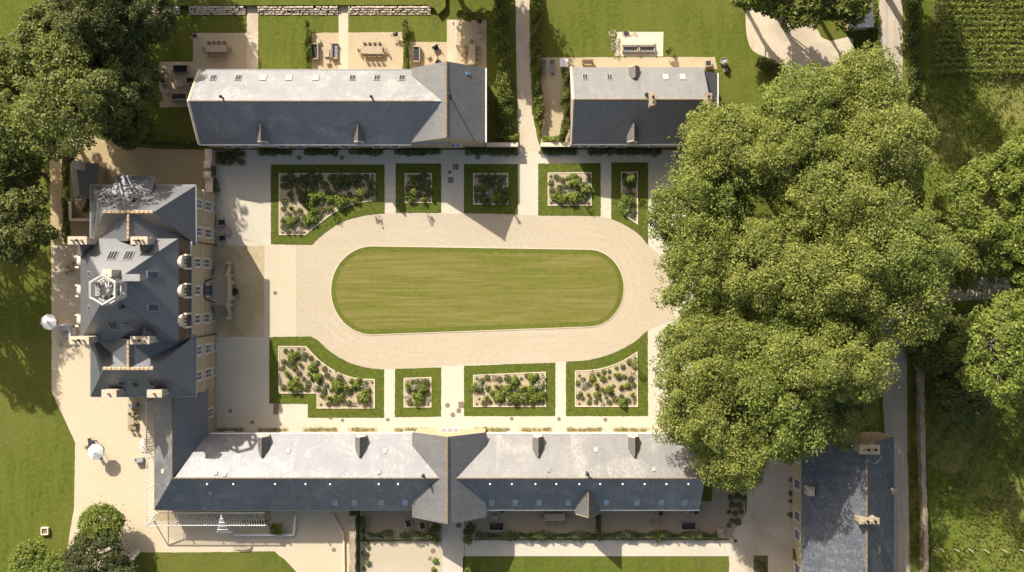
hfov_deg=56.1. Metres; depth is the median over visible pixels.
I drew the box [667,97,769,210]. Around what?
broadleaf tree
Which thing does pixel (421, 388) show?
leafy shrub
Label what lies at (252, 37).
garden path
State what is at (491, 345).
wheel track
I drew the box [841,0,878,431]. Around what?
verge
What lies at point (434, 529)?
bush
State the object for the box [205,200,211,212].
window
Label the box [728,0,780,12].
broadleaf tree
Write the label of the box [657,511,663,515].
garden armchair
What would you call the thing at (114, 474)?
terrace
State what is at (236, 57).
garden gravel
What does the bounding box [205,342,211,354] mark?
window
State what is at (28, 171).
broadleaf tree
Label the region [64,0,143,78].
evergreen tree
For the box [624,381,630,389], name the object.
leafy shrub
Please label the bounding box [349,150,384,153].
wall bed
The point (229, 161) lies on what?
wall shrub
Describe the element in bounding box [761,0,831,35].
broadleaf tree
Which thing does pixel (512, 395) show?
leafy shrub
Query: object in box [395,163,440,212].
grass border
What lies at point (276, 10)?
stone bank
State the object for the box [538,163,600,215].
grass border
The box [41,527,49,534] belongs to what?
well cover
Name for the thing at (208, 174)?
gate pier
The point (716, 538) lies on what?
leafy shrub
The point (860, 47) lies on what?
verge grass
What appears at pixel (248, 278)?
paving
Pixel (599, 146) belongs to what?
window
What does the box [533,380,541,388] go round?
silver shrub
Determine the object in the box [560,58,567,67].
storage box
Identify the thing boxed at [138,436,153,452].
trellis dome
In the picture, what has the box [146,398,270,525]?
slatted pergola
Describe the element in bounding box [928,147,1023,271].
broadleaf tree
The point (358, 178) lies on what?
round shrub
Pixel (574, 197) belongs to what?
leafy shrub
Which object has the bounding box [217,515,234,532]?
trellis porch
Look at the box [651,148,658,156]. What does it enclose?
wall shrub
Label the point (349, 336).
wheel track
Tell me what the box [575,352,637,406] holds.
planting bed
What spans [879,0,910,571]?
lane
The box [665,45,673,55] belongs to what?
bush
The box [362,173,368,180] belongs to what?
round shrub
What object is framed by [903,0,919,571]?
verge
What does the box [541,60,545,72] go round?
sun lounger
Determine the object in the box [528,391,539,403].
leafy shrub
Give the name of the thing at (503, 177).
round shrub
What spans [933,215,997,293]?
broadleaf tree
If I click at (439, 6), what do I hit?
lawn
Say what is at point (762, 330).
broadleaf tree
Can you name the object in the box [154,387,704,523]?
roof
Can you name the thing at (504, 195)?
round shrub
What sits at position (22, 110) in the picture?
broadleaf tree
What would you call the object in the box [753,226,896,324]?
broadleaf tree
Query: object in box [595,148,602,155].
wall shrub
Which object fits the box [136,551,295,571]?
lawn strip
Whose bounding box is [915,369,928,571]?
stone wall
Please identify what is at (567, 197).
grass tuft
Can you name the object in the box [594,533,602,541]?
leafy shrub
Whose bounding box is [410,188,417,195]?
young tree
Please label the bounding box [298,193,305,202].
round shrub
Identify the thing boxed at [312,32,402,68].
garden gravel
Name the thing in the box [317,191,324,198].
young tree
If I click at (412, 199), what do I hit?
leafy shrub
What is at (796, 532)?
window
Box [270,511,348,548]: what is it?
court yard paving
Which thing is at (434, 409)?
grass border
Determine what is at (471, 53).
dining table
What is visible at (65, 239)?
strip
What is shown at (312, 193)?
leafy shrub
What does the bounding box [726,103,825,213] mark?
broadleaf tree
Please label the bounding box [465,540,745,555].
path
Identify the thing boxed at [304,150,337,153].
wall bed
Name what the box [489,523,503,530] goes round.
garden sofa
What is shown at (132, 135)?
broadleaf tree
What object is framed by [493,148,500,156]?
wall shrub
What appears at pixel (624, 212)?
leafy shrub
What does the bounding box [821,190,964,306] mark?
broadleaf tree
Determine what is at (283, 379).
planting bed
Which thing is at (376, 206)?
grass border
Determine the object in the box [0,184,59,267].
broadleaf tree
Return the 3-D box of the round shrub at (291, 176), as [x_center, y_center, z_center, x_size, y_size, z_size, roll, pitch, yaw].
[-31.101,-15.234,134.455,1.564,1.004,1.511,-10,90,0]
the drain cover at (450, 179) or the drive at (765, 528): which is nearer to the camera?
the drain cover at (450, 179)
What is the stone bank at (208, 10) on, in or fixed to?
on the ground at (36, 464)
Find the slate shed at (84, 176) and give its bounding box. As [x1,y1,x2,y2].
[70,161,105,198]
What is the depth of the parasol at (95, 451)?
132.75 m
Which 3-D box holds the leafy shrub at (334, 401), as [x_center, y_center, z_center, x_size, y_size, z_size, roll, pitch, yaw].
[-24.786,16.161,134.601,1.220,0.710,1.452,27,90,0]
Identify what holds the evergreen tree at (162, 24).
on the ground at (36, 464)
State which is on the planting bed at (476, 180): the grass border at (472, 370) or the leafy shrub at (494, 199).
the leafy shrub at (494, 199)
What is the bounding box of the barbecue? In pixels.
[190,33,198,38]
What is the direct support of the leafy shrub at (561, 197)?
on the planting bed at (583, 175)
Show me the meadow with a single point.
(951, 535)
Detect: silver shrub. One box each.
[295,227,303,235]
[484,187,493,197]
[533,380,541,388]
[579,379,587,389]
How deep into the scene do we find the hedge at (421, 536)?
134.30 m
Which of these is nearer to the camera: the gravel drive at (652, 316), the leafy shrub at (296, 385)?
the leafy shrub at (296, 385)
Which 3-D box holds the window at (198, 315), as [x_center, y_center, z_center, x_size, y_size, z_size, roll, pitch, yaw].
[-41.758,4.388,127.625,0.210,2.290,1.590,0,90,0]
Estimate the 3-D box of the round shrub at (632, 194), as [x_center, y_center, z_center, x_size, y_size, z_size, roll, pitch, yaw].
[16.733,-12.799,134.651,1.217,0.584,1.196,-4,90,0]
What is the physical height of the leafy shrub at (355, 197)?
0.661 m
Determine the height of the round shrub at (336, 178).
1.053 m
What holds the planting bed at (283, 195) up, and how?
on the grass border at (376, 206)
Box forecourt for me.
[266,245,295,335]
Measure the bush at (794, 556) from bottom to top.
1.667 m
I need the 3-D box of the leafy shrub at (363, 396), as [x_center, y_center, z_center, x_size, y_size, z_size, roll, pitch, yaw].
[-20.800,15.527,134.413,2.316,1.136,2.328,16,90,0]
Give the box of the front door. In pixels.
[205,283,211,296]
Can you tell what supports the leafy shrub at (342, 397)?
on the planting bed at (283, 379)
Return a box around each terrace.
[50,147,349,571]
[360,477,745,539]
[615,32,662,55]
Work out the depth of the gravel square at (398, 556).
134.99 m
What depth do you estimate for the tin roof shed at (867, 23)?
132.43 m
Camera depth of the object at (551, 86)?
134.99 m
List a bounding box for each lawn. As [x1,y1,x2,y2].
[165,0,445,15]
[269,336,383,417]
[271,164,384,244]
[331,246,623,333]
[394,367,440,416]
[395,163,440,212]
[463,557,728,571]
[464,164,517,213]
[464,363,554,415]
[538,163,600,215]
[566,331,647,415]
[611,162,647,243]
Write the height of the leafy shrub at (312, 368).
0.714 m
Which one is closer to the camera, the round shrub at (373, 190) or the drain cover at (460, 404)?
the round shrub at (373, 190)
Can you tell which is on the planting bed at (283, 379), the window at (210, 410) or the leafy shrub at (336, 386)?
the leafy shrub at (336, 386)
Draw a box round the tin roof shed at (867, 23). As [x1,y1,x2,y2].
[844,2,873,31]
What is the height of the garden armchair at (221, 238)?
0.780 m
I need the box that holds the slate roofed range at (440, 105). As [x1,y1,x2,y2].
[187,61,486,147]
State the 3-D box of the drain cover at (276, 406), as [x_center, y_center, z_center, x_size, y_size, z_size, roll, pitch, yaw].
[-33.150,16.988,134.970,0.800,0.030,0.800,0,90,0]
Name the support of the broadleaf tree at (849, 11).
on the ground at (36, 464)
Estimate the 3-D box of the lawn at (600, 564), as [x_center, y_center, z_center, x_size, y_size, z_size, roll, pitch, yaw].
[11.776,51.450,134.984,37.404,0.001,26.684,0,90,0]
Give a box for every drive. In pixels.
[296,213,672,368]
[515,0,539,151]
[729,458,791,571]
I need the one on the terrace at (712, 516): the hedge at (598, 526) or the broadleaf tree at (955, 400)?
the hedge at (598, 526)
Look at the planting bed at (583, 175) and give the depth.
134.93 m
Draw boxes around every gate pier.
[204,161,214,168]
[204,171,214,177]
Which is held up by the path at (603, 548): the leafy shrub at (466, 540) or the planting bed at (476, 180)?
the leafy shrub at (466, 540)
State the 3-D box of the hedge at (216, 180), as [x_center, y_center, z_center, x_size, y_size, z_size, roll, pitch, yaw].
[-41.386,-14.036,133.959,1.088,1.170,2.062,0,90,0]
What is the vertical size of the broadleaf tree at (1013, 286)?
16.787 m
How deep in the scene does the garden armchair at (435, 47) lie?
134.59 m
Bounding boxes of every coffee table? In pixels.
[61,334,68,337]
[175,81,183,86]
[324,48,328,56]
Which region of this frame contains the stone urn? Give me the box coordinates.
[232,288,237,294]
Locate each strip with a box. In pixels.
[64,165,69,242]
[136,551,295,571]
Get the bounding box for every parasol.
[41,314,57,329]
[88,444,103,458]
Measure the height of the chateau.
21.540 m
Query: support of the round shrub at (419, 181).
on the planting bed at (407, 179)
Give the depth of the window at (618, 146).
133.85 m
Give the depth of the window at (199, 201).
128.06 m
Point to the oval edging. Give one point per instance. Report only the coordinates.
(481, 330)
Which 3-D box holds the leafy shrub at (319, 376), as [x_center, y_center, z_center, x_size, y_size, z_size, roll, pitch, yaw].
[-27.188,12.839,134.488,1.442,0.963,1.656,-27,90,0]
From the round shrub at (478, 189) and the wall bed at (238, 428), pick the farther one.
the wall bed at (238, 428)
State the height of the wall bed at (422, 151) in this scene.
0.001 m
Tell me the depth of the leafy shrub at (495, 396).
134.43 m
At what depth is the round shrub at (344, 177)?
134.38 m
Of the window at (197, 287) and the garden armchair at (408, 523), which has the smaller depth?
the window at (197, 287)
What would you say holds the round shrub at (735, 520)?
on the terrace at (712, 516)
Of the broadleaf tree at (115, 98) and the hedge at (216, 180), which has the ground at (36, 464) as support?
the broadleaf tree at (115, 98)
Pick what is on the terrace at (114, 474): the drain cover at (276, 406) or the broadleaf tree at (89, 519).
the broadleaf tree at (89, 519)
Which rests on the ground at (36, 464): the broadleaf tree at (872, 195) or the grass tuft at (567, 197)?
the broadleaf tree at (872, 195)
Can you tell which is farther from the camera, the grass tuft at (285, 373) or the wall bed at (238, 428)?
the wall bed at (238, 428)
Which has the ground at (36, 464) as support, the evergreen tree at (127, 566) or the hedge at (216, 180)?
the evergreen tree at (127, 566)
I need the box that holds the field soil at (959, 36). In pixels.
[932,0,1023,71]
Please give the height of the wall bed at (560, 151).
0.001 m
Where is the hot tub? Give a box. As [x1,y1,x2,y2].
[720,57,727,64]
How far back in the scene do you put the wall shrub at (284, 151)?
134.54 m
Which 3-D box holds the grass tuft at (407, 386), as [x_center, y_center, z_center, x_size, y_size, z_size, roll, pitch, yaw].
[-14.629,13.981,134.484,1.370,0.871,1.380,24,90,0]
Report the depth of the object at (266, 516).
134.98 m
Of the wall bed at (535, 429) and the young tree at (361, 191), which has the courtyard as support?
the wall bed at (535, 429)
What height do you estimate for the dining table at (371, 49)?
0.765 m
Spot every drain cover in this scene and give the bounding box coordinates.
[273,404,278,409]
[448,177,453,182]
[453,164,458,169]
[458,402,463,407]
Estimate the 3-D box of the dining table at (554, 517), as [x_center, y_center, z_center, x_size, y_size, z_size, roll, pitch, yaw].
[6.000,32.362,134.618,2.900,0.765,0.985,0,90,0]
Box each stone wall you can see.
[205,149,215,164]
[205,177,215,192]
[234,515,296,535]
[332,514,344,571]
[349,513,357,571]
[486,142,517,147]
[540,142,569,147]
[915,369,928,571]
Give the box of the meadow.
[919,69,1023,571]
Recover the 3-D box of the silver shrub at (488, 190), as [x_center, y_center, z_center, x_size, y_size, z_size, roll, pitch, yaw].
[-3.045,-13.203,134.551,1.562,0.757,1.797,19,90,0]
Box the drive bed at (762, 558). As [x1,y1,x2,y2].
[753,555,767,571]
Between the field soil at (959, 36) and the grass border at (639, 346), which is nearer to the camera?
the grass border at (639, 346)
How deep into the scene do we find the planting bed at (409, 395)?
134.93 m
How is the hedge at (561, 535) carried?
on the terrace at (712, 516)
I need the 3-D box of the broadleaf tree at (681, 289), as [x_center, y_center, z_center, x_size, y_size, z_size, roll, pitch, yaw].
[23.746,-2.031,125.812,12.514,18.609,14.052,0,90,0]
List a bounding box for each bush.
[62,150,79,164]
[82,199,89,213]
[269,523,282,536]
[426,522,441,538]
[456,9,483,21]
[463,520,475,536]
[464,562,474,571]
[608,29,616,50]
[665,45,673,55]
[755,57,788,78]
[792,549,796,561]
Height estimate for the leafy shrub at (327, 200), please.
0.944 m
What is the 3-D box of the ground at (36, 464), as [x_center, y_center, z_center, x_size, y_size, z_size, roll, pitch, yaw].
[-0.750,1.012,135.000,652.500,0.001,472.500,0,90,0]
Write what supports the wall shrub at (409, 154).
on the wall bed at (422, 151)
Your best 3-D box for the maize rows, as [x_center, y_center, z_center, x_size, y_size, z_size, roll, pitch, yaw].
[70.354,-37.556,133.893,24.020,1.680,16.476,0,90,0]
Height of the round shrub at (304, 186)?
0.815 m
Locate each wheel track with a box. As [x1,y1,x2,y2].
[308,223,646,357]
[315,230,639,350]
[322,238,632,342]
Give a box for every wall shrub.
[216,156,223,162]
[224,156,232,165]
[279,148,286,155]
[367,148,375,155]
[405,148,413,156]
[465,148,472,155]
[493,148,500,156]
[538,148,546,154]
[551,147,558,154]
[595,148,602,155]
[608,147,615,155]
[626,147,634,155]
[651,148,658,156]
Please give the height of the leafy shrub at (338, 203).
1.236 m
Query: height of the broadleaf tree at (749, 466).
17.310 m
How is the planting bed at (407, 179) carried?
on the grass border at (402, 169)
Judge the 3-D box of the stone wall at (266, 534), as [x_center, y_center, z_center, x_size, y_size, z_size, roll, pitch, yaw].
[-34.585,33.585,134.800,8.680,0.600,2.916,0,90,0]
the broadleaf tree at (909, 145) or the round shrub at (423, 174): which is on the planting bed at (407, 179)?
the round shrub at (423, 174)
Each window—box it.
[195,257,200,268]
[195,285,200,295]
[195,313,200,324]
[197,198,202,210]
[197,226,202,237]
[197,344,202,356]
[197,369,202,381]
[203,257,210,268]
[203,312,210,323]
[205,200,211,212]
[205,227,211,239]
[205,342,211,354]
[205,367,211,379]
[208,406,213,418]
[578,145,588,147]
[597,145,607,147]
[615,145,626,147]
[647,145,658,147]
[794,476,799,491]
[794,508,799,523]
[794,526,799,542]
[794,560,799,571]
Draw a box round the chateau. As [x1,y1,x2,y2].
[68,176,234,397]
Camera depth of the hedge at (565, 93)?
132.85 m
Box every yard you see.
[49,136,215,244]
[746,7,856,84]
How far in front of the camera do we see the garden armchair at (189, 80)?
134.53 m
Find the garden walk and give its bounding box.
[442,521,463,571]
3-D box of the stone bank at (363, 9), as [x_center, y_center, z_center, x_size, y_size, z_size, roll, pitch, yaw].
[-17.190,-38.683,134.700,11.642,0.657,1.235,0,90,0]
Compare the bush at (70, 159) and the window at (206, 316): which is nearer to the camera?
the window at (206, 316)
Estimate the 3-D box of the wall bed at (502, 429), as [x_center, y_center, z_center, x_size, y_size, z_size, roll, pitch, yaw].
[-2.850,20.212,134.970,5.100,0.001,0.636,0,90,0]
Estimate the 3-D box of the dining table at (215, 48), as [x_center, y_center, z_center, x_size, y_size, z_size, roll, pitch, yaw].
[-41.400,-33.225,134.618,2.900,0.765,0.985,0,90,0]
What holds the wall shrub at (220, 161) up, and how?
on the wall bed at (244, 158)
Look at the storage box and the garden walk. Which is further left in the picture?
the garden walk
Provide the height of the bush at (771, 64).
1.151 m
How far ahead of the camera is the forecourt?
134.99 m
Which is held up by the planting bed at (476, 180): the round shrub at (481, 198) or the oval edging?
the round shrub at (481, 198)
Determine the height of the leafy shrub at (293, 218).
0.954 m
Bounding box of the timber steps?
[716,528,723,537]
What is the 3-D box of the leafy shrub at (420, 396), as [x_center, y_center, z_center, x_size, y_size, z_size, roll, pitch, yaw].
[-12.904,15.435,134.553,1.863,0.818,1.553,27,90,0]
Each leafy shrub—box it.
[285,214,297,227]
[286,376,300,392]
[287,351,299,363]
[303,201,314,210]
[303,211,318,224]
[305,189,320,203]
[307,362,317,371]
[310,206,317,215]
[313,373,322,383]
[323,192,334,205]
[330,380,344,393]
[331,396,338,404]
[334,194,347,210]
[336,393,344,401]
[351,194,360,204]
[351,378,362,389]
[356,389,370,403]
[404,190,412,199]
[407,196,416,202]
[413,398,421,406]
[414,391,424,400]
[418,383,428,392]
[430,534,439,544]
[463,536,471,544]
[470,382,478,390]
[480,181,489,192]
[491,192,502,203]
[492,390,504,402]
[501,383,512,396]
[507,392,520,404]
[509,374,519,385]
[526,384,538,394]
[528,372,537,383]
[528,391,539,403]
[537,391,545,400]
[549,192,559,201]
[554,194,566,204]
[568,173,576,181]
[568,191,578,204]
[581,184,592,193]
[589,374,595,381]
[593,391,600,398]
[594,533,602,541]
[599,375,606,381]
[604,384,613,392]
[618,201,627,212]
[618,397,626,408]
[620,193,629,202]
[621,208,629,215]
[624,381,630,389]
[654,530,663,542]
[710,532,719,540]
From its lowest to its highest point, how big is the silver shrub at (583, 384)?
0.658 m
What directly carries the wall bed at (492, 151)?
on the courtyard
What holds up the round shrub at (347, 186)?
on the planting bed at (283, 195)
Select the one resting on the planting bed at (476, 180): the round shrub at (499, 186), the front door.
the round shrub at (499, 186)
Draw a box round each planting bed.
[278,346,374,408]
[279,173,374,234]
[404,377,430,406]
[405,173,431,202]
[473,173,507,204]
[473,372,545,406]
[548,172,591,205]
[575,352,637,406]
[621,172,637,224]
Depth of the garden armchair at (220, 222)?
134.59 m
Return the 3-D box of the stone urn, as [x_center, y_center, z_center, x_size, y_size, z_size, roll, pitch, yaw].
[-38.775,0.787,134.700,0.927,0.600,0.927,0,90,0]
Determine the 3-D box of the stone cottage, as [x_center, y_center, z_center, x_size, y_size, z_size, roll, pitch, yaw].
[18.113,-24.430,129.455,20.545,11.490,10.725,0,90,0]
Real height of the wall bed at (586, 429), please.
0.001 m
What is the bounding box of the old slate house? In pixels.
[792,432,898,571]
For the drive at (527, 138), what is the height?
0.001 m
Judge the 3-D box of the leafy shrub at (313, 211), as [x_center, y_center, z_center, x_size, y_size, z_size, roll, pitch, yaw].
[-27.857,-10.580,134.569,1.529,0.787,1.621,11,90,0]
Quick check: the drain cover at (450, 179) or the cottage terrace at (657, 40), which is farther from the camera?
the cottage terrace at (657, 40)
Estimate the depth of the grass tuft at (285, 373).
134.32 m
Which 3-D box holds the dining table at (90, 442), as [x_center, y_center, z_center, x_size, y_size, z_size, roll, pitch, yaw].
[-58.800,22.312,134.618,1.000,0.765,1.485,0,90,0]
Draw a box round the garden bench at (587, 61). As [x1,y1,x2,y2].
[582,59,592,63]
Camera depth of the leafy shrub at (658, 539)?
134.48 m
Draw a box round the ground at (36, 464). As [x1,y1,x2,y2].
[0,0,934,571]
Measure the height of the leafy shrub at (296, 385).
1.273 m
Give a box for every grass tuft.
[284,369,291,377]
[342,383,351,390]
[404,381,411,389]
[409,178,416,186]
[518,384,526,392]
[521,390,530,398]
[563,194,570,201]
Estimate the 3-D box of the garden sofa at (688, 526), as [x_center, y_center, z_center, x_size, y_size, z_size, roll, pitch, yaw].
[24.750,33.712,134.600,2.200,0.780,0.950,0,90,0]
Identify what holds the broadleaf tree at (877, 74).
on the ground at (36, 464)
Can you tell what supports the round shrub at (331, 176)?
on the planting bed at (283, 195)
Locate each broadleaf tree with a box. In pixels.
[0,34,22,103]
[0,58,84,164]
[0,128,46,197]
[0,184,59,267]
[4,536,55,571]
[7,0,79,68]
[7,17,123,105]
[8,59,110,163]
[32,549,70,571]
[76,496,127,544]
[77,68,148,133]
[99,104,150,151]
[644,150,771,277]
[649,294,760,420]
[650,220,746,321]
[651,375,760,456]
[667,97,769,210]
[688,409,768,495]
[703,307,838,414]
[708,210,823,314]
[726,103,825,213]
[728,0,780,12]
[736,349,836,466]
[748,309,900,416]
[750,57,847,172]
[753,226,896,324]
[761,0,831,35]
[765,132,913,263]
[802,0,872,32]
[818,39,909,154]
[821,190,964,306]
[821,393,874,452]
[826,81,940,204]
[859,271,959,348]
[899,307,974,375]
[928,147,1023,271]
[928,361,991,425]
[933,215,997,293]
[943,288,1023,404]
[977,134,1023,209]
[982,217,1023,287]
[993,278,1023,365]
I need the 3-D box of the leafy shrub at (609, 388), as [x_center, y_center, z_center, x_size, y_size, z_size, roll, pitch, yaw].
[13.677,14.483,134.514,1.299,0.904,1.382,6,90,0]
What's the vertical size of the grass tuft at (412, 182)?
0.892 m
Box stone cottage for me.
[570,65,718,147]
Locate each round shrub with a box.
[280,222,288,229]
[285,172,295,181]
[285,181,293,188]
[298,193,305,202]
[299,180,307,188]
[304,171,315,185]
[309,181,318,190]
[315,173,322,182]
[316,207,324,214]
[319,181,328,188]
[327,174,334,183]
[331,173,344,185]
[333,184,341,191]
[340,174,348,183]
[341,183,349,190]
[345,172,357,186]
[353,173,361,182]
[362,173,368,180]
[366,178,375,187]
[367,187,375,196]
[417,179,424,185]
[417,184,424,191]
[420,172,427,179]
[473,185,480,191]
[478,174,485,182]
[480,195,488,204]
[483,374,489,380]
[489,179,495,185]
[496,180,502,187]
[498,174,505,181]
[501,192,509,203]
[628,191,634,197]
[734,518,741,525]
[735,502,742,509]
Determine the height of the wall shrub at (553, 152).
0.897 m
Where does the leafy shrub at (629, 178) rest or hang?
on the planting bed at (635, 190)
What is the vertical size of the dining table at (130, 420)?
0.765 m
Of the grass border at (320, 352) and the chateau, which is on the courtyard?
the grass border at (320, 352)
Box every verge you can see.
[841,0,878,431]
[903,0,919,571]
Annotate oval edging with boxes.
[330,246,623,334]
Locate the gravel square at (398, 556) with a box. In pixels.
[360,541,441,571]
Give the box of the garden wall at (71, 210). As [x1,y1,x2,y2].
[68,201,89,220]
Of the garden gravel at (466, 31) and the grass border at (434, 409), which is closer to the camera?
the grass border at (434, 409)
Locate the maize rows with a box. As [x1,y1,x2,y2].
[931,0,1023,75]
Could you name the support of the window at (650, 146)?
in the stone cottage
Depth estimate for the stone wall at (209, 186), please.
132.99 m
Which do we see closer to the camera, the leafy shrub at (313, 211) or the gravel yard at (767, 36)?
the leafy shrub at (313, 211)
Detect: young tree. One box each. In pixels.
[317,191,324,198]
[356,188,364,195]
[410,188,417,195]
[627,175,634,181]
[631,358,638,365]
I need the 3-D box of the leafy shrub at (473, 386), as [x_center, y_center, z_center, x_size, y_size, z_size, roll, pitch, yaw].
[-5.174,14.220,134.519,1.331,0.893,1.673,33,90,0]
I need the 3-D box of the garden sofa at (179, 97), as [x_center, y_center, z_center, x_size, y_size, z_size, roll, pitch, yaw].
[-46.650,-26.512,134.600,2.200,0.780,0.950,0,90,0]
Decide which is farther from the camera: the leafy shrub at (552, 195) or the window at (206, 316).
the leafy shrub at (552, 195)
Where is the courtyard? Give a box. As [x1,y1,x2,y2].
[216,150,692,430]
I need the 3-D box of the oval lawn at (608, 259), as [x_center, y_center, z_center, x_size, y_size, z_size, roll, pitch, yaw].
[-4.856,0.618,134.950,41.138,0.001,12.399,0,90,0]
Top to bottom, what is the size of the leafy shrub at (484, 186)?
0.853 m
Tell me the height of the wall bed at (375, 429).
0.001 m
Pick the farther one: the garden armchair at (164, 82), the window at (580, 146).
the garden armchair at (164, 82)
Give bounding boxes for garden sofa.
[170,93,187,100]
[172,65,188,72]
[311,43,318,59]
[330,42,337,58]
[413,46,419,62]
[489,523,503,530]
[622,45,637,52]
[639,45,654,52]
[680,522,696,530]
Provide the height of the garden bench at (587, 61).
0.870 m
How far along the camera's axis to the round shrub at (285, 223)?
134.60 m
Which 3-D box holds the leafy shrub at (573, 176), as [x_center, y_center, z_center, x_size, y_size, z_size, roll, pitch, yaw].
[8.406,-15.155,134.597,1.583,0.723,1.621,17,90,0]
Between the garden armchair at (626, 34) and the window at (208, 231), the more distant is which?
the garden armchair at (626, 34)
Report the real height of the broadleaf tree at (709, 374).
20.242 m
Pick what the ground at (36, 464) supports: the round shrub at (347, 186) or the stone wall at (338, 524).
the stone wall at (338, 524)
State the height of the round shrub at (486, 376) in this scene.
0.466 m
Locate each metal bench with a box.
[128,402,138,408]
[134,457,144,462]
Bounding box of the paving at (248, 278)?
[216,246,264,336]
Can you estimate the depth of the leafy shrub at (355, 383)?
134.46 m
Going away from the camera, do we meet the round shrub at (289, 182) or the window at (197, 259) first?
the window at (197, 259)
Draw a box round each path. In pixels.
[247,7,257,68]
[338,6,347,68]
[447,20,456,62]
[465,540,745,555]
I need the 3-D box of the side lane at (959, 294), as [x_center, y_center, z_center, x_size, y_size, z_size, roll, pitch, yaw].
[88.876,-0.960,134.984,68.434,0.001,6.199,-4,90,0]
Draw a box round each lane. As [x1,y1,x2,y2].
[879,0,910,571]
[904,276,1023,319]
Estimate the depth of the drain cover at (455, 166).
134.96 m
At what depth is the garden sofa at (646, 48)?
134.59 m
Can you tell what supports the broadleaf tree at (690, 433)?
on the courtyard
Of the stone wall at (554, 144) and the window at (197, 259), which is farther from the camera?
the stone wall at (554, 144)
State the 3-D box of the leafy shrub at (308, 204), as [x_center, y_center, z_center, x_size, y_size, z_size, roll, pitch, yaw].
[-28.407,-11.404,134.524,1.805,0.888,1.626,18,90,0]
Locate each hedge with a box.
[60,157,70,236]
[138,137,206,148]
[213,178,219,191]
[303,19,310,68]
[359,516,365,534]
[367,529,392,540]
[399,530,429,540]
[402,18,408,68]
[475,530,596,541]
[490,0,513,138]
[503,134,517,141]
[529,0,544,127]
[543,135,565,141]
[558,66,570,139]
[595,514,600,533]
[603,529,713,540]
[872,8,880,49]
[905,0,922,216]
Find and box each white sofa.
[58,324,72,329]
[69,328,76,335]
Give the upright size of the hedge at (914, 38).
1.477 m
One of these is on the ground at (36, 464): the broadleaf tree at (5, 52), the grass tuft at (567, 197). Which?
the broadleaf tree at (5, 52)
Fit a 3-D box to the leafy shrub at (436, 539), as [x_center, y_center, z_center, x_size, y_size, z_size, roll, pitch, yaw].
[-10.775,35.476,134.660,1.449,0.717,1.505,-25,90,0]
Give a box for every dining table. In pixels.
[88,440,96,447]
[127,417,134,423]
[206,45,226,52]
[362,46,381,53]
[468,44,474,64]
[545,513,564,520]
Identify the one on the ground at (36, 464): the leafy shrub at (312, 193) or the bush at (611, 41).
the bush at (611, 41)
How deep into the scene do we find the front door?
132.22 m
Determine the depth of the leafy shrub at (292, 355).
134.45 m
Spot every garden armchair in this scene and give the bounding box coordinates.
[160,77,167,84]
[186,76,193,83]
[217,219,225,226]
[218,234,225,241]
[404,519,412,528]
[419,522,426,529]
[431,43,440,52]
[622,30,630,37]
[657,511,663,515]
[704,60,712,67]
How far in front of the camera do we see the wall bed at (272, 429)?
134.97 m
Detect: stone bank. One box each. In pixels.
[152,6,179,14]
[188,5,245,14]
[257,5,337,14]
[348,5,430,14]
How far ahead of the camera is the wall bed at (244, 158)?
134.97 m
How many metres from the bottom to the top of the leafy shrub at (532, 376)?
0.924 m
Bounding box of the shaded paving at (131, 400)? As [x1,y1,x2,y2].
[128,397,139,430]
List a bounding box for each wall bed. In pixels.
[215,427,244,430]
[216,150,246,165]
[257,428,287,430]
[302,427,337,430]
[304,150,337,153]
[348,428,377,430]
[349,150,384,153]
[394,427,423,430]
[396,150,441,153]
[466,150,517,153]
[486,428,509,430]
[519,427,552,430]
[540,150,577,153]
[566,428,602,430]
[612,428,649,430]
[614,150,660,153]
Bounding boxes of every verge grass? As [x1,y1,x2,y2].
[854,0,878,97]
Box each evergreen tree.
[44,0,125,51]
[60,525,130,571]
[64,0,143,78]
[82,43,167,111]
[98,559,140,571]
[105,0,178,52]
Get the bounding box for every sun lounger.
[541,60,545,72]
[550,60,554,72]
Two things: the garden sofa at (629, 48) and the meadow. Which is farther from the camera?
the meadow
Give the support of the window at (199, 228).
in the chateau
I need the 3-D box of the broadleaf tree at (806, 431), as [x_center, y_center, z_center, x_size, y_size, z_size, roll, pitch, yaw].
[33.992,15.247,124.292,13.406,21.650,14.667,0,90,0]
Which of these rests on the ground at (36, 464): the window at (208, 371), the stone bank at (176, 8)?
the stone bank at (176, 8)
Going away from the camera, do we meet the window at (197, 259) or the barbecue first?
the window at (197, 259)
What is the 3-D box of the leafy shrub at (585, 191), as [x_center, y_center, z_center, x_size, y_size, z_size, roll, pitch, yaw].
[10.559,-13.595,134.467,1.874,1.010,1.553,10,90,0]
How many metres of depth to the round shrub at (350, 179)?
134.28 m
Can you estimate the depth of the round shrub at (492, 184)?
134.59 m
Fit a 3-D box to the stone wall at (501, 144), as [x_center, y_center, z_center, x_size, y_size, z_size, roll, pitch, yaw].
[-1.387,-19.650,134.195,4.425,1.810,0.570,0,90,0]
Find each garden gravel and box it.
[159,33,246,107]
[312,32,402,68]
[409,20,486,68]
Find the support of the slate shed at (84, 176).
on the yard at (182, 167)

